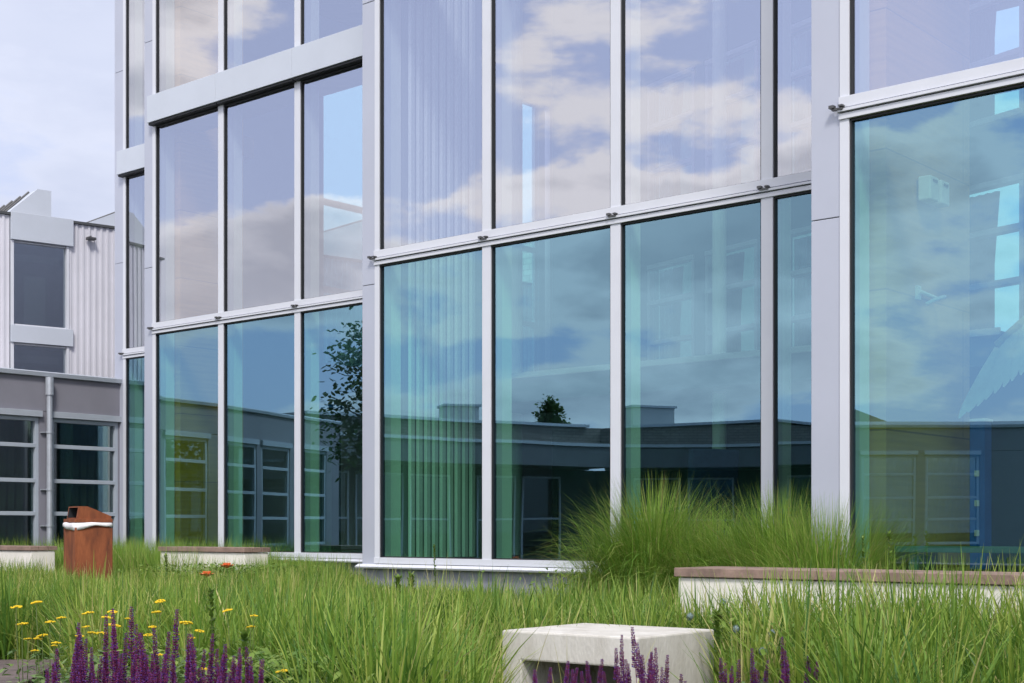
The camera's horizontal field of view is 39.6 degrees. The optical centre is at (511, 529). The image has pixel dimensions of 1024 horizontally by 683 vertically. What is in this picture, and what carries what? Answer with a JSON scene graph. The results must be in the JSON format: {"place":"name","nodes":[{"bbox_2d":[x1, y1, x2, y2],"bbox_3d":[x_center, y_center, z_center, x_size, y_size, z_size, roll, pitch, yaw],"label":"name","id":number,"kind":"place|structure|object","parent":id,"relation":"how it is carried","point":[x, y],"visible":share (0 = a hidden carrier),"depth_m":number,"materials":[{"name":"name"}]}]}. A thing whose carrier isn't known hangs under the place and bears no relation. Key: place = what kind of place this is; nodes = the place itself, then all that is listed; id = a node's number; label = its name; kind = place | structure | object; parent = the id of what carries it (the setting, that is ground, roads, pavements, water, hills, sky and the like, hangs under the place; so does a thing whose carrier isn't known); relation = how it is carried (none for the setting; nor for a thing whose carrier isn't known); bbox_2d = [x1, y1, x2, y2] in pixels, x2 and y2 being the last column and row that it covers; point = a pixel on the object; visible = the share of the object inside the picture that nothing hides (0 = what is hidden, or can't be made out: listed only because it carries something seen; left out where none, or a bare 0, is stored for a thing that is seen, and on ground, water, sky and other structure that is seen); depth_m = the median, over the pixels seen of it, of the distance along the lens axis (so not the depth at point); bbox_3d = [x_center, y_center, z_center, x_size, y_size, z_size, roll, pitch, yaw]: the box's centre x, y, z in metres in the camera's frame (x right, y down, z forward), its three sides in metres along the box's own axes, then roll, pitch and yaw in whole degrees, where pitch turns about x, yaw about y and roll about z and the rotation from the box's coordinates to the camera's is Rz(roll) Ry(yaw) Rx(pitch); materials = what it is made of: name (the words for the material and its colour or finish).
{"place":"outdoors","nodes":[
{"label":"outdoors","id":0,"kind":"place"},
{"bbox_2d":[2,533,355,576],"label":"bank grass","id":1,"kind":"structure","parent":0,"point":[122,555],"depth_m":17.69,"materials":[{"name":"green plant"}]},
{"bbox_2d":[155,653,287,681],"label":"yarrow plant","id":2,"kind":"object","parent":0,"point":[160,655],"visible":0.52,"depth_m":5.58,"materials":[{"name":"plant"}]},
{"bbox_2d":[0,0,1018,331],"label":"sky","id":3,"kind":"structure","parent":0,"point":[57,57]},
{"bbox_2d":[0,539,1023,682],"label":"meadow grass","id":4,"kind":"structure","parent":0,"point":[21,593],"depth_m":7.02,"materials":[{"name":"green plant"}]},
{"bbox_2d":[507,469,754,608],"bbox_3d":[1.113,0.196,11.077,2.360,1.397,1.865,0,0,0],"label":"ornamental grass","id":5,"kind":"object","parent":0,"point":[637,528],"depth_m":10.87,"materials":[{"name":"green plant"}]},
{"bbox_2d":[580,497,794,603],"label":"ornamental grass","id":6,"kind":"object","parent":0,"point":[701,554],"depth_m":10.53,"materials":[{"name":"green plant"}]},
{"bbox_3d":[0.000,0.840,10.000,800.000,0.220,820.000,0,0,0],"label":"ground","id":7,"kind":"structure","parent":0,"visible":0},
{"bbox_2d":[5,605,50,682],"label":"yarrow plant","id":8,"kind":"object","parent":7,"relation":"on","point":[21,623],"visible":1,"depth_m":6.61,"materials":[{"name":"yellow plant"}]},
{"bbox_2d":[0,545,56,569],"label":"concrete bench","id":9,"kind":"object","parent":7,"relation":"on","point":[15,552],"visible":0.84,"depth_m":18.54,"materials":[{"name":"white concrete"}]},
{"bbox_2d":[0,659,60,682],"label":"boardwalk","id":10,"kind":"structure","parent":7,"relation":"on","point":[12,670],"depth_m":8.92,"materials":[{"name":"grey wood"}]},
{"bbox_2d":[6,601,69,682],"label":"yarrow plant","id":11,"kind":"object","parent":7,"relation":"on","point":[37,638],"visible":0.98,"depth_m":6.59,"materials":[{"name":"yellow plant"}]},
{"bbox_2d":[21,641,70,682],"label":"yarrow plant","id":12,"kind":"object","parent":7,"relation":"on","point":[37,654],"visible":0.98,"depth_m":6.39,"materials":[{"name":"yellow plant"}]},
{"bbox_2d":[0,367,121,547],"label":"wing","id":13,"kind":"structure","parent":7,"relation":"on","point":[59,444],"depth_m":21.78,"materials":[{"name":"grey metal"}]},
{"bbox_2d":[0,408,42,545],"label":"window","id":14,"kind":"structure","parent":13,"relation":"in","point":[19,428],"depth_m":21.39,"materials":[{"name":"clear glass"}]},
{"bbox_2d":[53,412,121,547],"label":"window","id":15,"kind":"structure","parent":13,"relation":"in","point":[85,446],"depth_m":22.23,"materials":[{"name":"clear glass"}]},
{"bbox_2d":[45,640,77,682],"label":"salvia plant","id":16,"kind":"object","parent":7,"relation":"on","point":[54,678],"visible":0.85,"depth_m":4.87,"materials":[{"name":"purple plant"}]},
{"bbox_2d":[61,611,111,672],"bbox_3d":[-1.943,0.658,6.520,0.323,0.585,0.337,0,0,0],"label":"yarrow plant","id":17,"kind":"object","parent":7,"relation":"on","point":[97,633],"visible":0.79,"depth_m":6.43,"materials":[{"name":"yellow plant"}]},
{"bbox_2d":[63,506,112,582],"bbox_3d":[-4.619,0.263,15.498,0.452,1.035,0.450,0,0,-35],"label":"litter bin","id":18,"kind":"object","parent":7,"relation":"on","point":[88,534],"visible":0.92,"depth_m":15.34,"materials":[{"name":"wood"}]},
{"bbox_2d":[72,623,115,682],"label":"salvia plant","id":19,"kind":"object","parent":7,"relation":"on","point":[81,673],"visible":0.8,"depth_m":4.89,"materials":[{"name":"purple plant"}]},
{"bbox_2d":[78,614,121,682],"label":"salvia plant","id":20,"kind":"object","parent":7,"relation":"on","point":[105,672],"visible":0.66,"depth_m":5.21,"materials":[{"name":"purple plant"}]},
{"bbox_2d":[97,610,132,666],"bbox_3d":[-1.832,0.660,6.487,0.336,0.581,0.316,0,0,0],"label":"yarrow plant","id":21,"kind":"object","parent":7,"relation":"on","point":[117,625],"visible":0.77,"depth_m":6.47,"materials":[{"name":"yellow plant"}]},
{"bbox_2d":[109,607,150,682],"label":"salvia plant","id":22,"kind":"object","parent":7,"relation":"on","point":[118,677],"visible":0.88,"depth_m":4.92,"materials":[{"name":"purple plant"}]},
{"bbox_2d":[108,671,192,682],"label":"salvia plant","id":23,"kind":"object","parent":7,"relation":"on","point":[148,677],"visible":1,"depth_m":4.51,"materials":[{"name":"purple plant"}]},
{"bbox_2d":[134,624,170,682],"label":"salvia plant","id":24,"kind":"object","parent":7,"relation":"on","point":[143,668],"visible":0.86,"depth_m":4.79,"materials":[{"name":"purple plant"}]},
{"bbox_2d":[121,599,184,668],"bbox_3d":[-1.631,0.635,6.495,0.280,0.631,0.364,0,0,33],"label":"yarrow plant","id":25,"kind":"object","parent":7,"relation":"on","point":[152,612],"visible":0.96,"depth_m":6.54,"materials":[{"name":"yellow plant"}]},
{"bbox_2d":[76,676,238,682],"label":"salvia plant","id":26,"kind":"object","parent":7,"relation":"on","point":[204,680],"visible":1,"depth_m":4.49,"materials":[{"name":"purple plant"}]},
{"bbox_2d":[163,553,168,579],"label":"seed stalk","id":27,"kind":"object","parent":7,"relation":"on","point":[166,562],"visible":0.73,"depth_m":14.90,"materials":[{"name":"green plant"}]},
{"bbox_2d":[152,609,201,682],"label":"salvia plant","id":28,"kind":"object","parent":7,"relation":"on","point":[172,671],"visible":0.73,"depth_m":4.99,"materials":[{"name":"purple plant"}]},
{"bbox_2d":[175,621,206,673],"bbox_3d":[-1.445,0.674,6.314,0.316,0.553,0.325,0,0,0],"label":"yarrow plant","id":29,"kind":"object","parent":7,"relation":"on","point":[189,622],"visible":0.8,"depth_m":6.25,"materials":[{"name":"yellow plant"}]},
{"bbox_2d":[197,571,216,588],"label":"orange flower","id":30,"kind":"object","parent":7,"relation":"on","point":[205,574],"visible":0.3,"depth_m":12.57,"materials":[{"name":"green plant"}]},
{"bbox_2d":[185,634,234,682],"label":"salvia plant","id":31,"kind":"object","parent":7,"relation":"on","point":[209,670],"visible":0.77,"depth_m":5.04,"materials":[{"name":"purple plant"}]},
{"bbox_2d":[206,587,217,666],"bbox_3d":[-1.347,0.603,6.402,0.061,0.695,0.061,0,0,-21],"label":"seed stalk","id":32,"kind":"object","parent":7,"relation":"on","point":[211,602],"visible":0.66,"depth_m":6.40,"materials":[{"name":"green plant"}]},
{"bbox_2d":[158,546,269,573],"bbox_3d":[-3.607,0.593,17.151,1.672,0.775,0.392,0,0,41],"label":"concrete bench","id":33,"kind":"object","parent":7,"relation":"on","point":[229,552],"visible":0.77,"depth_m":16.79,"materials":[{"name":"white concrete"}]},
{"bbox_2d":[199,644,242,682],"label":"salvia plant","id":34,"kind":"object","parent":7,"relation":"on","point":[236,671],"visible":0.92,"depth_m":5.04,"materials":[{"name":"purple plant"}]},
{"bbox_2d":[221,563,237,589],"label":"orange flower","id":35,"kind":"object","parent":7,"relation":"on","point":[227,565],"visible":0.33,"depth_m":12.97,"materials":[{"name":"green plant"}]},
{"bbox_2d":[0,653,473,682],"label":"ground cover","id":36,"kind":"object","parent":7,"relation":"on","point":[179,679],"visible":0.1,"depth_m":6.01,"materials":[{"name":"green plant"}]},
{"bbox_2d":[227,646,264,682],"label":"salvia plant","id":37,"kind":"object","parent":7,"relation":"on","point":[248,671],"visible":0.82,"depth_m":5.23,"materials":[{"name":"purple plant"}]},
{"bbox_2d":[238,629,253,680],"bbox_3d":[-1.084,0.676,5.801,0.067,0.548,0.068,0,0,45],"label":"seed stalk","id":38,"kind":"object","parent":7,"relation":"on","point":[243,635],"visible":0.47,"depth_m":5.79,"materials":[{"name":"green plant"}]},
{"bbox_2d":[222,609,269,663],"bbox_3d":[-1.238,0.655,6.601,0.280,0.590,0.364,0,0,-31],"label":"yarrow plant","id":39,"kind":"object","parent":7,"relation":"on","point":[223,611],"visible":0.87,"depth_m":6.59,"materials":[{"name":"yellow plant"}]},
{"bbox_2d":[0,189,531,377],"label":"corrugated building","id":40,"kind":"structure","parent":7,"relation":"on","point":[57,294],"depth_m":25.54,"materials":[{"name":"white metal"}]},
{"bbox_2d":[10,239,68,328],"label":"window","id":41,"kind":"structure","parent":40,"relation":"in","point":[39,273],"depth_m":25.17,"materials":[{"name":"grey glass"}]},
{"bbox_2d":[10,342,68,373],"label":"window","id":42,"kind":"structure","parent":40,"relation":"in","point":[46,358],"depth_m":25.17,"materials":[{"name":"grey glass"}]},
{"bbox_2d":[86,236,95,240],"bbox_3d":[-7.587,-5.260,25.618,0.160,0.080,0.130,0,0,-38],"label":"floodlight","id":43,"kind":"object","parent":40,"relation":"attached to","point":[90,238],"visible":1,"depth_m":25.57,"materials":[{"name":"grey metal"}]},
{"bbox_2d":[393,574,403,596],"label":"leafy shoot","id":44,"kind":"object","parent":7,"relation":"on","point":[398,578],"visible":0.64,"depth_m":12.88,"materials":[{"name":"green plant"}]},
{"bbox_2d":[407,571,416,593],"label":"leafy shoot","id":45,"kind":"object","parent":7,"relation":"on","point":[412,579],"visible":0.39,"depth_m":12.89,"materials":[{"name":"green plant"}]},
{"bbox_2d":[433,545,435,587],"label":"seed stalk","id":46,"kind":"object","parent":7,"relation":"on","point":[434,546],"visible":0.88,"depth_m":12.60,"materials":[{"name":"green plant"}]},
{"bbox_2d":[0,562,1019,682],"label":"creeping weeds","id":47,"kind":"object","parent":7,"relation":"on","point":[255,660],"visible":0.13,"depth_m":6.62,"materials":[{"name":"green plant"}]},
{"bbox_2d":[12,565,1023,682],"bbox_3d":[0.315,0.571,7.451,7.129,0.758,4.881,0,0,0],"label":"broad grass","id":48,"kind":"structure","parent":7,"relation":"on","point":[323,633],"depth_m":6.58,"materials":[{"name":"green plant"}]},
{"bbox_2d":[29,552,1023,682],"bbox_3d":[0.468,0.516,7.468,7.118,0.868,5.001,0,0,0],"label":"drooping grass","id":49,"kind":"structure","parent":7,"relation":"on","point":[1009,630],"depth_m":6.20,"materials":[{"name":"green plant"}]},
{"bbox_2d":[522,242,531,282],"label":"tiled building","id":50,"kind":"structure","parent":7,"relation":"on","point":[526,266],"depth_m":39.39,"materials":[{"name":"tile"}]},
{"bbox_2d":[532,659,603,682],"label":"salvia plant","id":51,"kind":"object","parent":7,"relation":"on","point":[565,679],"visible":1,"depth_m":5.19,"materials":[{"name":"purple plant"}]},
{"bbox_2d":[115,0,1023,598],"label":"glass building","id":52,"kind":"structure","parent":7,"relation":"on","point":[739,236],"depth_m":16.54,"materials":[{"name":"glass"}]},
{"bbox_2d":[126,0,129,148],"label":"window","id":53,"kind":"structure","parent":52,"relation":"in","point":[127,1],"depth_m":22.54,"materials":[{"name":"grey metal"}]},
{"bbox_2d":[126,356,143,547],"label":"window","id":54,"kind":"structure","parent":52,"relation":"in","point":[127,359],"depth_m":22.54,"materials":[{"name":"grey metal"}]},
{"bbox_2d":[126,172,143,348],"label":"window","id":55,"kind":"structure","parent":52,"relation":"in","point":[141,174],"depth_m":22.54,"materials":[{"name":"grey metal"}]},
{"bbox_2d":[156,0,159,92],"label":"window","id":56,"kind":"structure","parent":52,"relation":"in","point":[157,1],"depth_m":19.70,"materials":[{"name":"grey metal"}]},
{"bbox_2d":[156,324,217,546],"bbox_3d":[-4.381,-1.219,19.269,1.387,2.998,0.067,0,0,41],"label":"window","id":57,"kind":"structure","parent":52,"relation":"in","point":[198,328],"depth_m":19.70,"materials":[{"name":"grey metal"}]},
{"bbox_2d":[156,107,217,321],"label":"window","id":58,"kind":"structure","parent":52,"relation":"in","point":[215,109],"depth_m":19.70,"materials":[{"name":"grey metal"}]},
{"bbox_2d":[224,0,227,69],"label":"window","id":59,"kind":"structure","parent":52,"relation":"in","point":[225,1],"depth_m":18.73,"materials":[{"name":"grey metal"}]},
{"bbox_2d":[224,313,293,551],"bbox_3d":[-3.232,-1.219,18.286,1.414,2.998,0.067,0,0,41],"label":"window","id":60,"kind":"structure","parent":52,"relation":"in","point":[292,314],"depth_m":18.73,"materials":[{"name":"grey metal"}]},
{"bbox_2d":[224,84,293,311],"bbox_3d":[-3.232,-4.229,18.286,1.414,2.723,0.067,0,0,41],"label":"window","id":61,"kind":"structure","parent":52,"relation":"in","point":[292,85],"depth_m":18.73,"materials":[{"name":"grey metal"}]},
{"bbox_2d":[301,0,304,44],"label":"window","id":62,"kind":"structure","parent":52,"relation":"in","point":[302,1],"depth_m":17.73,"materials":[{"name":"grey metal"}]},
{"bbox_2d":[319,405,342,551],"bbox_3d":[-2.699,-0.750,21.144,0.330,2.199,0.280,0,0,41],"label":"blue panel post","id":63,"kind":"object","parent":52,"relation":"on","point":[330,478],"visible":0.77,"depth_m":21.07,"materials":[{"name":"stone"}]},
{"bbox_2d":[301,303,361,552],"bbox_3d":[-2.073,-1.219,17.295,1.414,2.998,0.067,0,0,41],"label":"window","id":64,"kind":"structure","parent":52,"relation":"in","point":[358,304],"depth_m":17.73,"materials":[{"name":"grey metal"}]},
{"bbox_2d":[301,63,361,298],"bbox_3d":[-2.073,-4.229,17.295,1.414,2.723,0.067,0,0,41],"label":"window","id":65,"kind":"structure","parent":52,"relation":"in","point":[304,82],"depth_m":17.73,"materials":[{"name":"grey metal"}]},
{"bbox_2d":[323,96,361,371],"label":"rear window","id":66,"kind":"structure","parent":52,"relation":"in","point":[327,202],"depth_m":26.11,"materials":[{"name":"grey metal"}]},
{"bbox_2d":[380,0,479,249],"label":"window","id":67,"kind":"structure","parent":52,"relation":"in","point":[382,2],"depth_m":14.59,"materials":[{"name":"grey metal"}]},
{"bbox_2d":[380,247,481,558],"bbox_3d":[-0.795,-1.219,14.149,1.412,2.998,0.067,0,0,41],"label":"window","id":68,"kind":"structure","parent":52,"relation":"in","point":[382,267],"depth_m":14.58,"materials":[{"name":"grey metal"}]},
{"bbox_2d":[522,99,536,370],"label":"rear window","id":69,"kind":"structure","parent":52,"relation":"in","point":[533,249],"depth_m":30.56,"materials":[{"name":"clear glass"}]},
{"bbox_2d":[492,0,605,228],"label":"window","id":70,"kind":"structure","parent":52,"relation":"in","point":[493,1],"depth_m":13.60,"materials":[{"name":"grey metal"}]},
{"bbox_2d":[492,225,609,560],"bbox_3d":[0.365,-1.219,13.157,1.419,2.998,0.067,0,0,41],"label":"window","id":71,"kind":"structure","parent":52,"relation":"in","point":[494,247],"depth_m":13.60,"materials":[{"name":"grey metal"}]},
{"bbox_2d":[647,254,694,359],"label":"rear window","id":72,"kind":"structure","parent":52,"relation":"in","point":[671,280],"depth_m":19.83,"materials":[{"name":"glass"}]},
{"bbox_2d":[647,66,694,200],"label":"rear window","id":73,"kind":"structure","parent":52,"relation":"in","point":[672,117],"depth_m":19.83,"materials":[{"name":"metal"}]},
{"bbox_2d":[621,199,760,524],"bbox_3d":[1.530,-1.219,12.161,1.424,2.998,0.067,0,0,41],"label":"window","id":74,"kind":"structure","parent":52,"relation":"in","point":[623,225],"depth_m":12.59,"materials":[{"name":"grey metal"}]},
{"bbox_2d":[621,0,760,205],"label":"window","id":75,"kind":"structure","parent":52,"relation":"in","point":[623,2],"depth_m":12.60,"materials":[{"name":"grey metal"}]},
{"bbox_2d":[651,448,738,540],"bbox_3d":[1.856,-0.226,14.317,0.730,1.149,0.678,0,0,-29],"label":"armchair","id":76,"kind":"object","parent":52,"relation":"on","point":[718,468],"visible":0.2,"depth_m":14.03,"materials":[{"name":"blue fabric"}]},
{"bbox_2d":[705,239,757,354],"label":"rear window","id":77,"kind":"structure","parent":52,"relation":"in","point":[735,283],"depth_m":18.73,"materials":[{"name":"metal"}]},
{"bbox_2d":[705,40,757,189],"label":"rear window","id":78,"kind":"structure","parent":52,"relation":"in","point":[735,93],"depth_m":18.73,"materials":[{"name":"glass"}]},
{"bbox_2d":[774,0,807,177],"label":"window frame","id":79,"kind":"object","parent":52,"relation":"in","point":[775,1],"depth_m":11.60,"materials":[{"name":"grey metal"}]},
{"bbox_2d":[774,190,810,523],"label":"window","id":80,"kind":"structure","parent":52,"relation":"in","point":[776,198],"depth_m":11.60,"materials":[{"name":"grey metal"}]},
{"bbox_2d":[791,225,810,345],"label":"rear window","id":81,"kind":"structure","parent":52,"relation":"in","point":[801,274],"depth_m":17.68,"materials":[{"name":"metal"}]},
{"bbox_2d":[791,17,810,173],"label":"rear window","id":82,"kind":"structure","parent":52,"relation":"in","point":[801,75],"depth_m":17.68,"materials":[{"name":"glass"}]},
{"bbox_2d":[850,0,855,94],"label":"window frame","id":83,"kind":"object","parent":52,"relation":"in","point":[852,2],"depth_m":9.40,"materials":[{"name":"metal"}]},
{"bbox_2d":[915,285,946,305],"bbox_3d":[2.967,-1.637,10.001,0.299,0.146,0.138,0,0,-45],"label":"wall hook lamp","id":84,"kind":"object","parent":52,"relation":"attached to","point":[918,291],"visible":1,"depth_m":9.94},
{"bbox_2d":[917,175,948,207],"bbox_3d":[2.971,-2.385,10.032,0.119,0.170,0.320,0,0,41],"label":"wall speaker","id":85,"kind":"object","parent":52,"relation":"attached to","point":[933,191],"depth_m":9.94},
{"bbox_2d":[850,83,1023,565],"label":"window","id":86,"kind":"structure","parent":52,"relation":"in","point":[853,121],"depth_m":9.40,"materials":[{"name":"grey metal"}]},
{"bbox_2d":[894,546,1023,569],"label":"window ledge bench","id":87,"kind":"object","parent":52,"relation":"on","point":[925,555],"depth_m":9.49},
{"bbox_2d":[970,418,997,571],"bbox_3d":[3.954,-0.293,12.000,0.210,1.284,0.230,0,0,41],"label":"blue door post","id":88,"kind":"object","parent":52,"relation":"on","point":[980,481],"depth_m":11.95,"materials":[{"name":"paint"}]},
{"bbox_2d":[958,316,1023,418],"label":"hanging wing","id":89,"kind":"structure","parent":52,"relation":"hanging from","point":[1004,364],"depth_m":10.11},
{"bbox_2d":[970,173,1023,329],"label":"rear window","id":90,"kind":"structure","parent":52,"relation":"in","point":[984,209],"depth_m":15.34,"materials":[{"name":"metal"}]},
{"bbox_2d":[970,0,1023,127],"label":"rear window","id":91,"kind":"structure","parent":52,"relation":"in","point":[982,12],"depth_m":15.33,"materials":[{"name":"glass"}]},
{"bbox_2d":[502,623,713,682],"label":"concrete block seat","id":92,"kind":"object","parent":7,"relation":"on","point":[577,645],"visible":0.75,"depth_m":6.96,"materials":[{"name":"white concrete"}]},
{"bbox_2d":[602,635,686,682],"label":"salvia plant","id":93,"kind":"object","parent":7,"relation":"on","point":[621,672],"visible":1,"depth_m":5.46,"materials":[{"name":"purple plant"}]},
{"bbox_2d":[625,627,669,682],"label":"salvia plant","id":94,"kind":"object","parent":7,"relation":"on","point":[650,674],"visible":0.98,"depth_m":5.42,"materials":[{"name":"purple plant"}]},
{"bbox_2d":[686,612,699,627],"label":"globe thistle","id":95,"kind":"object","parent":7,"relation":"on","point":[690,615],"visible":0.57,"depth_m":7.59,"materials":[{"name":"blue plant"}]},
{"bbox_2d":[709,607,723,682],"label":"seed stalk","id":96,"kind":"object","parent":7,"relation":"on","point":[716,623],"visible":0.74,"depth_m":7.00,"materials":[{"name":"green plant"}]},
{"bbox_2d":[719,625,744,657],"bbox_3d":[1.087,0.704,6.909,0.158,0.493,0.161,0,0,44],"label":"globe thistle","id":97,"kind":"object","parent":7,"relation":"on","point":[736,627],"visible":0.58,"depth_m":6.89,"materials":[{"name":"blue plant"}]},
{"bbox_2d":[719,648,768,682],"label":"salvia plant","id":98,"kind":"object","parent":7,"relation":"on","point":[754,678],"visible":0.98,"depth_m":6.01,"materials":[{"name":"purple plant"}]},
{"bbox_2d":[648,476,849,587],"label":"ornamental grass","id":99,"kind":"object","parent":7,"relation":"on","point":[754,533],"depth_m":10.02,"materials":[{"name":"green plant"}]},
{"bbox_2d":[749,643,772,682],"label":"globe thistle","id":100,"kind":"object","parent":7,"relation":"on","point":[766,650],"visible":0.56,"depth_m":6.40,"materials":[{"name":"green plant"}]},
{"bbox_2d":[779,637,818,682],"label":"salvia plant","id":101,"kind":"object","parent":7,"relation":"on","point":[785,667],"visible":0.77,"depth_m":5.95,"materials":[{"name":"purple plant"}]},
{"bbox_2d":[672,492,939,568],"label":"ornamental grass","id":102,"kind":"object","parent":7,"relation":"on","point":[829,559],"depth_m":9.17,"materials":[{"name":"green plant"}]},
{"bbox_2d":[674,566,1023,622],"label":"concrete bench","id":103,"kind":"object","parent":7,"relation":"on","point":[686,574],"visible":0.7,"depth_m":8.31,"materials":[{"name":"white concrete"}]},
{"bbox_2d":[860,536,867,568],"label":"seed stalk","id":104,"kind":"object","parent":7,"relation":"on","point":[862,538],"visible":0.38,"depth_m":8.95,"materials":[{"name":"green plant"}]},
{"bbox_2d":[886,530,891,569],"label":"seed stalk","id":105,"kind":"object","parent":7,"relation":"on","point":[889,539],"visible":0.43,"depth_m":8.95,"materials":[{"name":"green plant"}]}
]}

